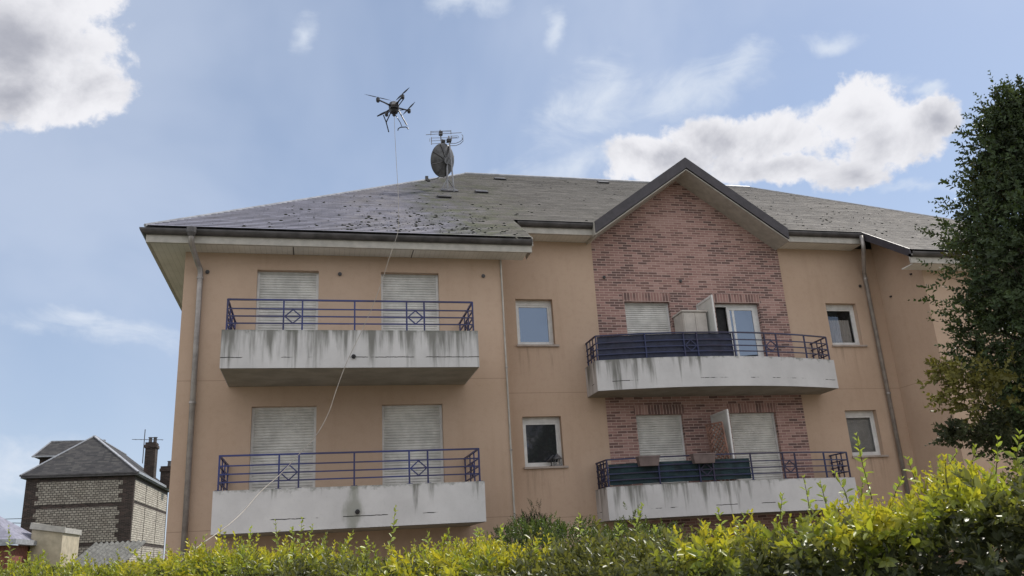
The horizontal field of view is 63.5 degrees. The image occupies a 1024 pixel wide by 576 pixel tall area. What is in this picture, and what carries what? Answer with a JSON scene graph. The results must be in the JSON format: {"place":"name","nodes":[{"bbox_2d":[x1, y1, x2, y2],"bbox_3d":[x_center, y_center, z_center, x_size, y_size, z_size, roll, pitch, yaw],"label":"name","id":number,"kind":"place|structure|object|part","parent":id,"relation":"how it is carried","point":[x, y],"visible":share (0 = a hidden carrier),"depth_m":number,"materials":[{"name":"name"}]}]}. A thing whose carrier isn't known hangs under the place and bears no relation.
{"place":"outdoors","nodes":[
{"label":"outdoors","id":0,"kind":"place"},
{"bbox_2d":[0,516,36,572],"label":"slate roofed shed","id":1,"kind":"structure","parent":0,"point":[20,536],"depth_m":36.77,"materials":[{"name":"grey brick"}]},
{"bbox_2d":[365,88,414,131],"bbox_3d":[-2.229,-3.275,15.526,0.864,0.676,0.925,-5,-18,6],"label":"spraying drone","id":2,"kind":"object","parent":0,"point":[393,109],"visible":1,"depth_m":15.53,"materials":[{"name":"black plastic"}]},
{"bbox_2d":[176,116,398,565],"bbox_3d":[-3.013,0.460,11.179,1.783,9.651,6.240,-4,-18,3],"label":"hose","id":3,"kind":"object","parent":2,"relation":"hanging from","point":[339,380],"visible":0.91,"depth_m":13.58,"materials":[{"name":"plastic"}]},
{"bbox_2d":[0,0,1023,560],"label":"sky","id":4,"kind":"structure","parent":0,"point":[117,117],"materials":[{"name":"blue"}]},
{"label":"ground","id":5,"kind":"structure","parent":0,"visible":0},
{"bbox_2d":[28,522,81,567],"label":"cream outbuilding","id":6,"kind":"structure","parent":5,"relation":"on","point":[54,542],"depth_m":38.50,"materials":[{"name":"white paint"}]},
{"bbox_2d":[19,435,170,572],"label":"flint house","id":7,"kind":"structure","parent":5,"relation":"on","point":[95,488],"depth_m":46.91,"materials":[{"name":"brick"}]},
{"bbox_2d":[132,429,161,462],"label":"roof aerial","id":8,"kind":"object","parent":7,"relation":"attached to","point":[144,439],"visible":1,"depth_m":53.64,"materials":[{"name":"metal"}]},
{"bbox_2d":[70,540,146,574],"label":"corrugated lean to","id":9,"kind":"object","parent":5,"relation":"on","point":[101,551],"visible":0.63,"depth_m":39.18,"materials":[{"name":"grey metal"}]},
{"bbox_2d":[0,429,1023,575],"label":"privet hedge","id":10,"kind":"object","parent":5,"relation":"on","point":[959,511],"visible":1,"depth_m":3.16,"materials":[{"name":"green plant"}]},
{"bbox_2d":[139,158,1023,575],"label":"apartment building","id":11,"kind":"structure","parent":5,"relation":"on","point":[479,384],"depth_m":18.01,"materials":[{"name":"beige paint"}]},
{"bbox_2d":[425,143,457,191],"bbox_3d":[-1.880,-3.200,22.337,0.840,1.424,0.544,5,-20,-24],"label":"satellite dish","id":12,"kind":"object","parent":11,"relation":"on","point":[440,161],"visible":0.95,"depth_m":22.27,"materials":[{"name":"grey metal"}]},
{"bbox_2d":[426,130,462,191],"bbox_3d":[-1.802,-3.449,22.427,1.017,1.972,0.240,-6,-18,7],"label":"tv aerial","id":13,"kind":"object","parent":11,"relation":"on","point":[449,138],"visible":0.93,"depth_m":22.57,"materials":[{"name":"metal"}]},
{"bbox_2d":[515,301,559,346],"bbox_3d":[0.540,0.812,18.898,0.987,1.127,0.240,1,-18,-13],"label":"window","id":14,"kind":"structure","parent":11,"relation":"in","point":[533,318],"depth_m":18.98,"materials":[{"name":"white plastic"}]},
{"bbox_2d":[522,417,568,468],"bbox_3d":[0.690,3.377,18.069,0.987,1.127,0.240,1,-18,-13],"label":"window","id":15,"kind":"structure","parent":11,"relation":"in","point":[541,435],"depth_m":18.15,"materials":[{"name":"white plastic"}]},
{"bbox_2d":[546,455,553,464],"bbox_3d":[0.836,3.743,17.926,0.201,0.245,0.072,1,-18,-13],"label":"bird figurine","id":16,"kind":"object","parent":11,"relation":"on","point":[550,458],"visible":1,"depth_m":17.91,"materials":[{"name":"grey"}]},
{"bbox_2d":[553,453,561,465],"bbox_3d":[0.987,3.734,17.976,0.212,0.275,0.212,-6,-18,8],"label":"lantern","id":17,"kind":"object","parent":11,"relation":"on","point":[556,457],"visible":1,"depth_m":17.93,"materials":[{"name":"metal"}]},
{"bbox_2d":[597,463,609,488],"bbox_3d":[1.953,4.014,17.687,0.032,0.502,0.642,1,-18,-13],"label":"trellis","id":18,"kind":"object","parent":11,"relation":"attached to","point":[600,477],"visible":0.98,"depth_m":17.73,"materials":[{"name":"black metal"}]},
{"bbox_2d":[635,455,659,466],"bbox_3d":[2.855,3.629,17.348,0.496,0.204,0.184,1,-18,-13],"label":"balcony planter","id":19,"kind":"object","parent":11,"relation":"attached to","point":[652,460],"visible":1,"depth_m":17.29,"materials":[{"name":"beige plastic"}]},
{"bbox_2d":[597,333,733,359],"bbox_3d":[3.434,1.297,18.372,3.094,0.540,0.125,-1,-18,-7],"label":"privacy screen","id":20,"kind":"object","parent":11,"relation":"attached to","point":[663,343],"visible":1,"depth_m":18.32,"materials":[{"name":"blue fabric"}]},
{"bbox_2d":[608,458,750,484],"bbox_3d":[3.586,3.886,17.536,3.095,0.430,0.135,-1,-18,-7],"label":"privacy canvas","id":21,"kind":"object","parent":11,"relation":"attached to","point":[674,473],"visible":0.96,"depth_m":17.47,"materials":[{"name":"fabric"}]},
{"bbox_2d":[672,310,707,333],"bbox_3d":[4.216,1.411,19.161,0.640,1.720,0.540,1,-18,-13],"label":"storage cabinet","id":22,"kind":"object","parent":11,"relation":"on","point":[689,320],"visible":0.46,"depth_m":19.12,"materials":[{"name":"beige plastic"}]},
{"bbox_3d":[4.134,1.339,18.890,0.275,1.600,0.026,1,-18,-13],"label":"door","id":23,"kind":"part","parent":22,"relation":"part of","materials":[{"name":"beige plastic"}]},
{"bbox_3d":[4.411,1.343,18.954,0.275,1.600,0.026,1,-18,-13],"label":"door","id":24,"kind":"part","parent":22,"relation":"part of","materials":[{"name":"beige plastic"}]},
{"bbox_2d":[689,453,715,463],"bbox_3d":[4.040,3.597,17.466,0.536,0.204,0.184,1,-18,-13],"label":"balcony planter","id":25,"kind":"object","parent":11,"relation":"attached to","point":[701,458],"visible":1,"depth_m":17.40,"materials":[{"name":"beige plastic"}]},
{"bbox_2d":[705,421,734,480],"bbox_3d":[4.585,3.820,18.082,0.102,1.760,0.550,11,-23,-38],"label":"trellis","id":26,"kind":"object","parent":11,"relation":"on","point":[723,435],"visible":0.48,"depth_m":18.22,"materials":[{"name":"red wood"}]},
{"bbox_2d":[715,304,763,355],"bbox_3d":[5.495,1.411,19.995,1.190,2.090,0.110,1,-18,-13],"label":"balcony door","id":27,"kind":"structure","parent":11,"relation":"in","point":[740,317],"depth_m":20.15,"materials":[{"name":"white plastic"}]},
{"bbox_2d":[828,320,851,342],"bbox_3d":[8.253,1.106,20.806,0.600,0.613,0.040,1,-18,-13],"label":"curtain","id":28,"kind":"object","parent":11,"relation":"hanging from","point":[840,331],"visible":0.97,"depth_m":20.81,"materials":[{"name":"white fabric"}]},
{"bbox_2d":[826,305,867,346],"bbox_3d":[8.274,0.985,20.835,0.970,1.128,0.510,1,-18,-13],"label":"window","id":29,"kind":"structure","parent":11,"relation":"in","point":[834,312],"depth_m":20.91,"materials":[{"name":"white plastic"}]},
{"bbox_2d":[845,411,888,457],"bbox_3d":[8.424,3.550,20.006,0.970,1.128,0.510,1,-18,-13],"label":"window","id":30,"kind":"structure","parent":11,"relation":"in","point":[861,422],"depth_m":20.03,"materials":[{"name":"white plastic"}]},
{"label":"courtyard","id":31,"kind":"structure","parent":0,"visible":0},
{"bbox_2d":[507,500,556,549],"bbox_3d":[0.483,5.118,14.842,1.011,2.649,1.025,-11,-19,22],"label":"dark yew","id":32,"kind":"object","parent":31,"relation":"on","point":[528,517],"visible":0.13,"depth_m":15.07,"materials":[{"name":"green plant"}]},
{"bbox_2d":[482,511,611,555],"bbox_3d":[0.566,4.711,13.024,2.116,2.298,2.077,-16,-22,35],"label":"green shrub","id":33,"kind":"object","parent":31,"relation":"on","point":[561,527],"visible":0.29,"depth_m":13.08,"materials":[{"name":"green plant"}]},
{"bbox_2d":[566,502,686,557],"bbox_3d":[1.985,4.551,12.943,2.065,2.394,1.948,-12,-20,24],"label":"green shrub","id":34,"kind":"object","parent":31,"relation":"on","point":[606,530],"visible":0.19,"depth_m":13.03,"materials":[{"name":"green plant"}]},
{"bbox_2d":[908,70,1023,481],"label":"tree","id":35,"kind":"object","parent":31,"relation":"on","point":[995,183],"visible":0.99,"depth_m":9.38,"materials":[{"name":"green plant"}]}
]}

